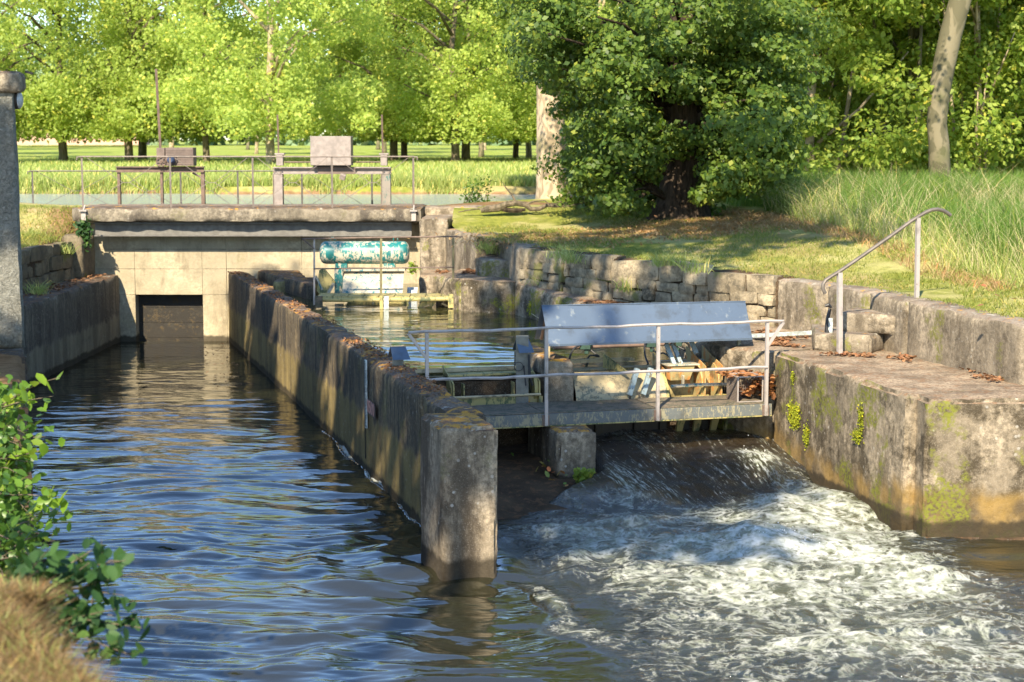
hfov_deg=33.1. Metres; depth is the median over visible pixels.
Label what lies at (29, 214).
terrace
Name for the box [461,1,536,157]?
meadow tree
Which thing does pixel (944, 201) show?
wild grass
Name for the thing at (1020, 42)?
woodland tree
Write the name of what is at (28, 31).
meadow tree
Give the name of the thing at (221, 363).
floating leaves
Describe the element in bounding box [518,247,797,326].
stone retaining wall
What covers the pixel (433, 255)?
concrete block
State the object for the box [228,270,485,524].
dividing wall
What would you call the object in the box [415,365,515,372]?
beam
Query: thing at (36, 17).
sky
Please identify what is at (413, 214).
bridge railing
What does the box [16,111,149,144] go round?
pink house
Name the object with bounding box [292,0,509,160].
meadow tree
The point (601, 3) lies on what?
meadow tree
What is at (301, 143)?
distant wood
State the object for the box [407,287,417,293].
cascade
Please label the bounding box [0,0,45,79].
meadow tree
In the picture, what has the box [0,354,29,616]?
bank
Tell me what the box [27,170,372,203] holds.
river railing
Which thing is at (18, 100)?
bulkhead lamp
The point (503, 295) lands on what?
pool ledge
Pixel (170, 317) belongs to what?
sluice gate
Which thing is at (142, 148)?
meadow tree
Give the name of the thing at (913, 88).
woodland tree
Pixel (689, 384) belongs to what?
finned gate
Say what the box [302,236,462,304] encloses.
walkway railing
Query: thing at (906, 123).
woodland tree
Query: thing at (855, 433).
moss cushion
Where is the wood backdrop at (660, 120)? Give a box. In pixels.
[600,4,1014,166]
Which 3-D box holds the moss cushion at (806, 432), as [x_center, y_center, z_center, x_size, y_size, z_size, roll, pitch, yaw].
[3.836,1.224,22.430,0.057,0.425,0.270,-2,7,-14]
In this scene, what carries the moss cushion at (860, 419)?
attached to the river wall at (939, 452)
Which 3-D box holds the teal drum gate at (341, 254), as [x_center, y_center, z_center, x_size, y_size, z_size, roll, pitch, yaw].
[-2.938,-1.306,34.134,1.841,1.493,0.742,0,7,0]
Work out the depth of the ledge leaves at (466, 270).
35.42 m
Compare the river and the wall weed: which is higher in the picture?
the river
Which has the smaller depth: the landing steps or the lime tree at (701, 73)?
the landing steps
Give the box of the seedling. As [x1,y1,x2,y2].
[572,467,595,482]
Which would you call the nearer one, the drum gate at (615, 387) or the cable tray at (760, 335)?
the drum gate at (615, 387)
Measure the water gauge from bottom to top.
0.920 m
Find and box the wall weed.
[408,261,420,274]
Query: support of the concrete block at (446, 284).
in the stream water at (256, 521)
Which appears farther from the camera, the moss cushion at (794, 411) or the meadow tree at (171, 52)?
the meadow tree at (171, 52)
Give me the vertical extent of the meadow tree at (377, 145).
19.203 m
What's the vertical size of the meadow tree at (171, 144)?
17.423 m
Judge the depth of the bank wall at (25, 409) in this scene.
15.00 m
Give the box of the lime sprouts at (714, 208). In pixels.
[709,202,725,216]
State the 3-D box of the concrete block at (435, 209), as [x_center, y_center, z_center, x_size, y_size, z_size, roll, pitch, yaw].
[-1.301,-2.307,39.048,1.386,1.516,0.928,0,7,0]
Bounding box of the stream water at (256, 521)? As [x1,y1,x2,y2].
[28,341,1023,681]
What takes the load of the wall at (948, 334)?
on the river wall at (939, 452)
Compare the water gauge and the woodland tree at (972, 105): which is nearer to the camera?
the water gauge
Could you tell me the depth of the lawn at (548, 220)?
28.70 m
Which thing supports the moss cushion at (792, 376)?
attached to the river wall at (939, 452)
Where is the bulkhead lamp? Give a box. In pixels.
[14,93,23,108]
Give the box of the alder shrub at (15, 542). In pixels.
[0,374,72,587]
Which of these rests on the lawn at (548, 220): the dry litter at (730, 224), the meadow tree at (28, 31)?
the dry litter at (730, 224)
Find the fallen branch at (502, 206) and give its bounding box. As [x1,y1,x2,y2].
[458,182,560,212]
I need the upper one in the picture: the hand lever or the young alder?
the young alder
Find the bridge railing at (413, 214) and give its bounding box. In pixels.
[76,156,417,220]
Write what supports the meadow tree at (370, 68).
on the meadow
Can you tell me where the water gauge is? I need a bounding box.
[364,360,367,427]
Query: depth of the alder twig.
11.57 m
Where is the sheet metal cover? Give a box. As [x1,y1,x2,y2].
[535,301,752,357]
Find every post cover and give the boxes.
[388,346,409,365]
[513,335,533,402]
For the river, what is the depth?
51.86 m
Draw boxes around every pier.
[420,413,497,580]
[514,345,573,401]
[528,425,595,478]
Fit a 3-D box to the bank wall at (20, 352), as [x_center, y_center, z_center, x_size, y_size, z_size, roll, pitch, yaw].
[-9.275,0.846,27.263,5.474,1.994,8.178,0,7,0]
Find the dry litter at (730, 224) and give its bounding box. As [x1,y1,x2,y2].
[408,212,838,248]
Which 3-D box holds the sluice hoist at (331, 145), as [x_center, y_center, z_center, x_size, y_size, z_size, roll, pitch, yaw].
[-4.107,-4.131,39.337,2.695,2.049,0.550,0,7,0]
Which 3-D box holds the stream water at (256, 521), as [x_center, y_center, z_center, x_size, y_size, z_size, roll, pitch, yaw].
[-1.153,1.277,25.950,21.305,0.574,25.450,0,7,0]
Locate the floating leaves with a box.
[203,343,236,384]
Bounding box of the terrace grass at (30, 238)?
[20,204,80,248]
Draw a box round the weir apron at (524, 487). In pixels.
[497,444,597,518]
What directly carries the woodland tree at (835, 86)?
on the meadow
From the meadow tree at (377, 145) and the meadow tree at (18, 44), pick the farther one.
the meadow tree at (377, 145)
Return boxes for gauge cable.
[364,386,365,458]
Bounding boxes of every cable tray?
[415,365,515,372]
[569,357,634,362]
[752,331,811,337]
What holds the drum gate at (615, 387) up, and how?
on the weir sill at (510, 436)
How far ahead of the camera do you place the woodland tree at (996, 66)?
44.21 m
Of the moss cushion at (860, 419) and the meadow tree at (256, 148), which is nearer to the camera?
the moss cushion at (860, 419)
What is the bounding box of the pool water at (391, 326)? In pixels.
[281,283,709,376]
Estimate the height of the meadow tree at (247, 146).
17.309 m
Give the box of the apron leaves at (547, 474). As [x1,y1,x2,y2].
[511,453,567,485]
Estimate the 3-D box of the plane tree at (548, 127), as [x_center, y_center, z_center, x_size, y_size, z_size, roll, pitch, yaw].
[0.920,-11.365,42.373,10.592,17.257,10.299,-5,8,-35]
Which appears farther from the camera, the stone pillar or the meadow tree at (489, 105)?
the meadow tree at (489, 105)
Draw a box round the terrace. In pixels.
[20,207,77,244]
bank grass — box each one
[0,575,118,681]
[19,170,644,193]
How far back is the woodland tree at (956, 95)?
54.49 m
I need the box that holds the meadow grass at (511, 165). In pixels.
[18,155,1022,183]
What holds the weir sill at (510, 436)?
in the stream water at (256, 521)
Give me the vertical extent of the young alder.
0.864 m
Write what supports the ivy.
attached to the rubble wall at (51, 263)
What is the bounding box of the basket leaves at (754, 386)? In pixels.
[715,369,777,399]
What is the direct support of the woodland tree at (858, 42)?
on the meadow
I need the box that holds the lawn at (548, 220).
[452,207,1023,316]
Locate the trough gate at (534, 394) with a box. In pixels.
[417,365,542,428]
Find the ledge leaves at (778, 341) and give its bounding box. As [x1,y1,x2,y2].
[577,299,1004,380]
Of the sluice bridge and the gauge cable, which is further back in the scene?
the sluice bridge
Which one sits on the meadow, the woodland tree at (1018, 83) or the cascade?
the woodland tree at (1018, 83)
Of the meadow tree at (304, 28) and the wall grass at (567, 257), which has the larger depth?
the meadow tree at (304, 28)
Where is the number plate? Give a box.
[367,399,374,418]
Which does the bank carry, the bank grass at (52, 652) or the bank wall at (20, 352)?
the bank grass at (52, 652)
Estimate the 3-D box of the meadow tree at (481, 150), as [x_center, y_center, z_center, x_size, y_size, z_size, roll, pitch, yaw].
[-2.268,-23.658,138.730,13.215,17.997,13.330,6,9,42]
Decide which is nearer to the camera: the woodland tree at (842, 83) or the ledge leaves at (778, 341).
the ledge leaves at (778, 341)
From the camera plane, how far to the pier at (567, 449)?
22.16 m
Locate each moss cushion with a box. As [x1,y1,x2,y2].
[526,297,531,318]
[786,397,801,429]
[790,371,794,384]
[802,419,810,449]
[850,427,861,444]
[857,402,864,443]
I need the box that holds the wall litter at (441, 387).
[228,271,454,393]
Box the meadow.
[17,140,1023,206]
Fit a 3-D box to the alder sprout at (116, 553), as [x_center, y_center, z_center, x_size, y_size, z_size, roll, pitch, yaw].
[-1.857,1.038,7.773,0.230,0.299,0.114,2,7,18]
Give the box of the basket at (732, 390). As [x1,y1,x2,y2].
[726,372,763,401]
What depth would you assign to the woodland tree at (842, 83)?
54.10 m
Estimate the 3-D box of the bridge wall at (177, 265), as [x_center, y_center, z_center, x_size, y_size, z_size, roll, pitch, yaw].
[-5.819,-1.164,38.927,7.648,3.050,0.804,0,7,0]
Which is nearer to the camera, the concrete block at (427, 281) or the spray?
the spray
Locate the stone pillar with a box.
[0,70,32,348]
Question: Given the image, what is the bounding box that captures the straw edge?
[719,206,1023,291]
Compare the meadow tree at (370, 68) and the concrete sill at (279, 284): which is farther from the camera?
the meadow tree at (370, 68)
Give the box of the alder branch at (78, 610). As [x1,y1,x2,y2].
[3,536,149,666]
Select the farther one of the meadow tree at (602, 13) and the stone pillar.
the meadow tree at (602, 13)
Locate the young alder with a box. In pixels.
[458,174,496,202]
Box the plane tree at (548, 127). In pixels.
[535,0,609,198]
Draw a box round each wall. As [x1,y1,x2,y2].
[0,347,23,356]
[20,357,42,640]
[21,234,94,292]
[23,274,120,385]
[90,224,419,341]
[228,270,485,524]
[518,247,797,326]
[769,340,1023,539]
[778,278,1023,384]
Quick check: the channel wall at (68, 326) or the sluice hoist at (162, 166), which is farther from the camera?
the sluice hoist at (162, 166)
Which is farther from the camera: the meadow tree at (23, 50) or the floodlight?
the meadow tree at (23, 50)
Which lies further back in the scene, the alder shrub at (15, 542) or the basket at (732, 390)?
the basket at (732, 390)
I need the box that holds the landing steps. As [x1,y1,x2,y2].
[812,307,894,352]
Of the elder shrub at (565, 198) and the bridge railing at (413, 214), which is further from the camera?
the elder shrub at (565, 198)
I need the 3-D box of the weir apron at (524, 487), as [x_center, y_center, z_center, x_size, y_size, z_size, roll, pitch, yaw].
[1.245,1.778,22.468,5.600,0.392,3.300,-2,7,-16]
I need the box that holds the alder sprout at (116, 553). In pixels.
[73,539,125,603]
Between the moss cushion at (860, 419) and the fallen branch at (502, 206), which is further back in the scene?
the fallen branch at (502, 206)
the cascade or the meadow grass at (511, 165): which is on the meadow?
the meadow grass at (511, 165)
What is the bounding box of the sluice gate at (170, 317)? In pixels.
[138,294,203,341]
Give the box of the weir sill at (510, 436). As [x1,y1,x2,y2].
[434,378,710,446]
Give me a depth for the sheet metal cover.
23.78 m
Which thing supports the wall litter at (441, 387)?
on the dividing wall at (312, 370)
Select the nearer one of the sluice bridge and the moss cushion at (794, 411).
the moss cushion at (794, 411)
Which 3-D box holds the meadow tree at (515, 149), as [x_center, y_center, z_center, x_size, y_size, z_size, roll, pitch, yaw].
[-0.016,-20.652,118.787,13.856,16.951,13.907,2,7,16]
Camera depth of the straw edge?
28.12 m
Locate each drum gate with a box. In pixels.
[315,237,409,302]
[573,354,669,433]
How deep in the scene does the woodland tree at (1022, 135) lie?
51.61 m
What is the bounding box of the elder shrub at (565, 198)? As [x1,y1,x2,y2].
[547,177,636,208]
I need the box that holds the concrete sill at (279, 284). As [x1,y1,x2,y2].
[273,277,317,291]
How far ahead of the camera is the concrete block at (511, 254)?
31.99 m
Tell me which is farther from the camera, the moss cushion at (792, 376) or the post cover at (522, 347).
the post cover at (522, 347)
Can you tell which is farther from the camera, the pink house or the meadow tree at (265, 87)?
the pink house
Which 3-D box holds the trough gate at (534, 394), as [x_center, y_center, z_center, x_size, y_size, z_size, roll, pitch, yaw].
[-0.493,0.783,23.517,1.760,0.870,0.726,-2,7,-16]
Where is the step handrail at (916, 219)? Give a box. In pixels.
[821,207,951,354]
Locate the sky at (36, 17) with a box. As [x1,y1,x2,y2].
[0,0,440,139]
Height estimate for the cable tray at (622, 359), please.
0.048 m
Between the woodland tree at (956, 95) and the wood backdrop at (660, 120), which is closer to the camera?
the woodland tree at (956, 95)
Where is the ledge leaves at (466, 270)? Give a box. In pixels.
[23,268,475,296]
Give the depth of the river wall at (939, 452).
19.86 m
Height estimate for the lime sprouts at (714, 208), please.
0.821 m
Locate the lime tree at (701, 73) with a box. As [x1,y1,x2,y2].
[488,0,844,221]
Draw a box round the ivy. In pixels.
[73,216,93,251]
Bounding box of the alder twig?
[1,372,67,512]
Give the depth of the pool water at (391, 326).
28.39 m
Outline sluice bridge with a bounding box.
[72,203,426,235]
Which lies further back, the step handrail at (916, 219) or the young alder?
the young alder
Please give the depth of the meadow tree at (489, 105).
102.10 m
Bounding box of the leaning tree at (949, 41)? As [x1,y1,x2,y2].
[927,0,971,184]
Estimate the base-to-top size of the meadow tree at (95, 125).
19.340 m
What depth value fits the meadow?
162.00 m
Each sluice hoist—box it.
[116,69,205,204]
[273,115,391,204]
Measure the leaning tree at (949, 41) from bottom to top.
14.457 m
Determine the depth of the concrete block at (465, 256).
34.95 m
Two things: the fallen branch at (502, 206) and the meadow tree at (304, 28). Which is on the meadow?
the meadow tree at (304, 28)
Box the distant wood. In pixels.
[15,29,583,145]
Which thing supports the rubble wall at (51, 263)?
on the channel wall at (68, 326)
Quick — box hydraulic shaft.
[531,313,689,363]
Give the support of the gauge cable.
attached to the dividing wall at (312, 370)
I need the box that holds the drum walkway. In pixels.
[315,293,452,308]
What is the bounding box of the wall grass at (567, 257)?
[22,225,722,294]
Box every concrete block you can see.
[419,214,453,274]
[419,270,447,292]
[424,205,483,215]
[436,269,464,309]
[446,228,499,270]
[475,256,508,276]
[497,241,539,282]
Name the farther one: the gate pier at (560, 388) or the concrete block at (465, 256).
the concrete block at (465, 256)
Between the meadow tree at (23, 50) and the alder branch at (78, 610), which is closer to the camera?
the alder branch at (78, 610)
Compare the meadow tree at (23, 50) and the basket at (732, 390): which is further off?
the meadow tree at (23, 50)
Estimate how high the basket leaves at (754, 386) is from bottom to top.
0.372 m
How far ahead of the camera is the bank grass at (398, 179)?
56.30 m
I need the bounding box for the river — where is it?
[20,194,648,204]
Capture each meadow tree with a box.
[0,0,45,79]
[0,0,89,143]
[0,0,155,162]
[0,0,235,161]
[1,0,43,82]
[34,0,250,159]
[83,0,255,146]
[84,0,324,161]
[130,0,393,164]
[208,1,299,153]
[224,16,297,149]
[255,0,410,135]
[274,0,511,161]
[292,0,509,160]
[321,0,425,152]
[327,26,420,149]
[341,0,568,162]
[363,0,569,161]
[414,0,592,158]
[414,1,506,156]
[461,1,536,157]
[507,0,661,142]
[566,0,634,140]
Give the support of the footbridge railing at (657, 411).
attached to the weir footbridge
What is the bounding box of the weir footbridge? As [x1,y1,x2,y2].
[472,395,771,428]
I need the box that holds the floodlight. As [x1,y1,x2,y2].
[339,173,345,180]
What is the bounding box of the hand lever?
[825,303,832,332]
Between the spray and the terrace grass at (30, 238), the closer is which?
the spray
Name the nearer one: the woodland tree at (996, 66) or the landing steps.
the landing steps
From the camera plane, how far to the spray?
19.00 m
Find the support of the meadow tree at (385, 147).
on the meadow
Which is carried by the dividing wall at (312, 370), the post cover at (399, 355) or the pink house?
the post cover at (399, 355)
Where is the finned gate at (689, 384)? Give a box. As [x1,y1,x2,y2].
[594,342,727,435]
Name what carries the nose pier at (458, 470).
in the stream water at (256, 521)
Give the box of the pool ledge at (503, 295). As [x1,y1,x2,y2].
[461,273,811,438]
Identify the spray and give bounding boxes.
[744,435,819,544]
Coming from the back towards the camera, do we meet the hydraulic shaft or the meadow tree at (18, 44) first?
the meadow tree at (18, 44)
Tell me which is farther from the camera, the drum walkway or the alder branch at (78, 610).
the drum walkway
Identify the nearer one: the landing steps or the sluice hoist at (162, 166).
the landing steps
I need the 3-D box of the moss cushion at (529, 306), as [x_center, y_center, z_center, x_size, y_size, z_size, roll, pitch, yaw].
[0.380,-0.578,30.819,0.280,0.444,0.055,3,7,24]
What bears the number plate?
attached to the dividing wall at (312, 370)
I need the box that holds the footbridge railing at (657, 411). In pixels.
[407,319,784,425]
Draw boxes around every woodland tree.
[607,0,995,178]
[786,0,1023,173]
[797,0,893,171]
[799,7,957,174]
[811,0,1006,175]
[831,0,1023,178]
[834,11,1023,172]
[858,0,1023,176]
[924,0,1023,72]
[953,20,1023,176]
[1014,133,1023,149]
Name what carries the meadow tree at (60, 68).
on the meadow

